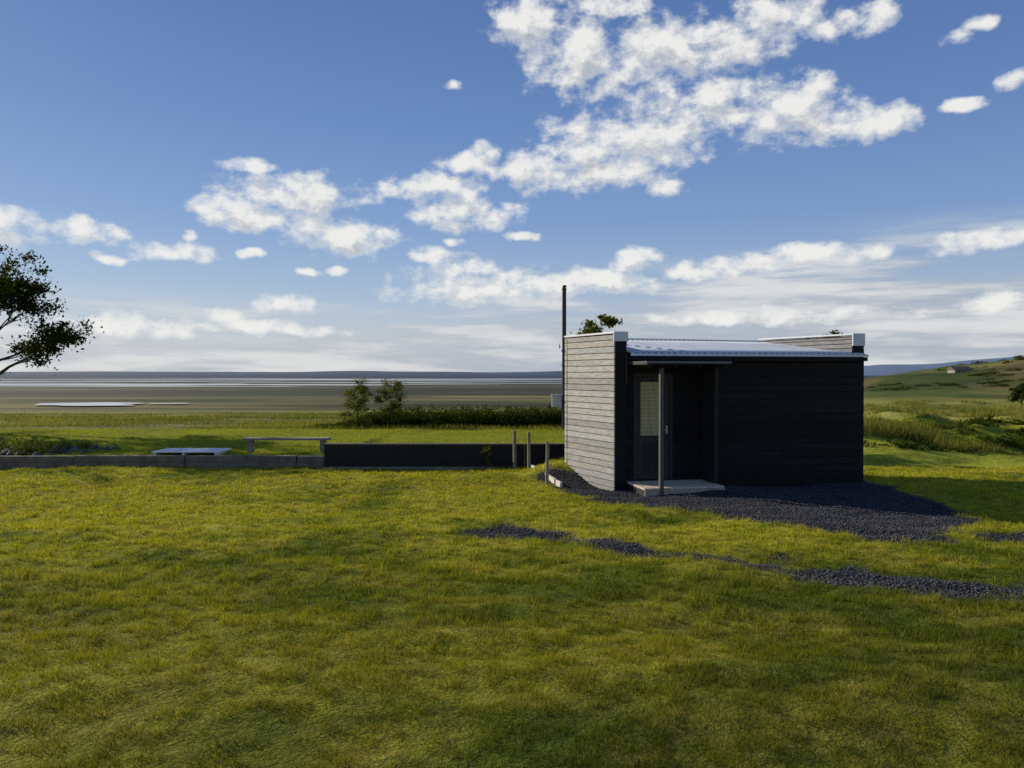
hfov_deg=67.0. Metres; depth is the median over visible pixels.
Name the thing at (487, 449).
spruce sapling
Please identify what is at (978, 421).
bank shrubs
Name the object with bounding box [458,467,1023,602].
gravel
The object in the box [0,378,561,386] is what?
estuary water
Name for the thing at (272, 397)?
ground
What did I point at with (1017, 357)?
hillside scrub
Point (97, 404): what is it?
pond water
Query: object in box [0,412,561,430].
meadow grass
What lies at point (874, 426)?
tall grass
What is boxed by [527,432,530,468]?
fence post
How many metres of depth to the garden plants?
19.85 m
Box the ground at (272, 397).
[0,357,1023,767]
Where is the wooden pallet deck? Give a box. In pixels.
[151,448,231,454]
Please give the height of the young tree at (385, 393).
2.304 m
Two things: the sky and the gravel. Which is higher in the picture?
the sky
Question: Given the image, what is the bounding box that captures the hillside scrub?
[868,355,1023,390]
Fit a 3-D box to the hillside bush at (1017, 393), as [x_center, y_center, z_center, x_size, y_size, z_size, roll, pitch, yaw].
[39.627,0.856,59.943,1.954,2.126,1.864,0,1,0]
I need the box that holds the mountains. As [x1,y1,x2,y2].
[864,356,1015,374]
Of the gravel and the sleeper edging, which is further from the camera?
the sleeper edging
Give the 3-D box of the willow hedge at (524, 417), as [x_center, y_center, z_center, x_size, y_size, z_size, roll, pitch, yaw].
[-2.729,1.432,33.118,12.242,1.398,3.570,0,1,0]
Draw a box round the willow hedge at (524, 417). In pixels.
[303,404,561,428]
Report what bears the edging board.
on the ground at (272, 397)
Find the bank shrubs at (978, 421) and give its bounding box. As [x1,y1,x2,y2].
[863,414,1023,454]
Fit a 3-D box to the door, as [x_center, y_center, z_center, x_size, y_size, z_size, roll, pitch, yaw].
[2.788,0.836,15.348,0.820,2.100,0.090,0,1,-12]
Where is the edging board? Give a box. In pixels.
[531,464,561,487]
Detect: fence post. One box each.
[513,430,516,468]
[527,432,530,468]
[545,441,548,483]
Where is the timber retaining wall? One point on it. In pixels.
(429, 456)
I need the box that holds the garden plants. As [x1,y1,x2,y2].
[0,437,93,455]
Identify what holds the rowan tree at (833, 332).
on the ground at (272, 397)
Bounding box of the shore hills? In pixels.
[1,371,561,374]
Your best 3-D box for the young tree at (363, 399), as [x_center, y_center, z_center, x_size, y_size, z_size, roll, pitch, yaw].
[-6.331,0.843,31.507,1.588,2.325,1.633,0,1,-34]
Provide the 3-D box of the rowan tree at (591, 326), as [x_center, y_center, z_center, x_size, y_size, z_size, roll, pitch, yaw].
[2.525,-0.122,24.137,2.207,4.196,1.622,0,1,15]
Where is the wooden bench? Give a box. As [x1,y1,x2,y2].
[242,437,330,452]
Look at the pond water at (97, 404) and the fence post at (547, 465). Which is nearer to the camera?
the fence post at (547, 465)
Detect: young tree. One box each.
[336,377,376,426]
[372,376,412,426]
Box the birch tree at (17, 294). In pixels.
[0,244,103,380]
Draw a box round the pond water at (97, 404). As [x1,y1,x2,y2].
[36,402,184,405]
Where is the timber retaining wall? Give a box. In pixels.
[323,443,564,469]
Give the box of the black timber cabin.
[551,285,868,495]
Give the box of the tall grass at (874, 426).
[864,398,1023,454]
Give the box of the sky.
[0,0,1023,371]
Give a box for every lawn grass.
[0,427,564,455]
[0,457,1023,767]
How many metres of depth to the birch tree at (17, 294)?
27.88 m
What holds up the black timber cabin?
on the ground at (272, 397)
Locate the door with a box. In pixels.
[633,373,672,479]
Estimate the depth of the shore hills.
25566.44 m
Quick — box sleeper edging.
[0,455,323,468]
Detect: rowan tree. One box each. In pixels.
[558,314,622,372]
[805,330,842,338]
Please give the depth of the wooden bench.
19.64 m
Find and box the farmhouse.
[946,366,972,372]
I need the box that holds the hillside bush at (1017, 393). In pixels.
[1007,382,1023,404]
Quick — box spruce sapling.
[479,444,493,468]
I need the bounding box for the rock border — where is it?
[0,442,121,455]
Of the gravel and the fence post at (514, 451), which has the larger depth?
the fence post at (514, 451)
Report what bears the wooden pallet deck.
on the ground at (272, 397)
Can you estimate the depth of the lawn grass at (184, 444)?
24.82 m

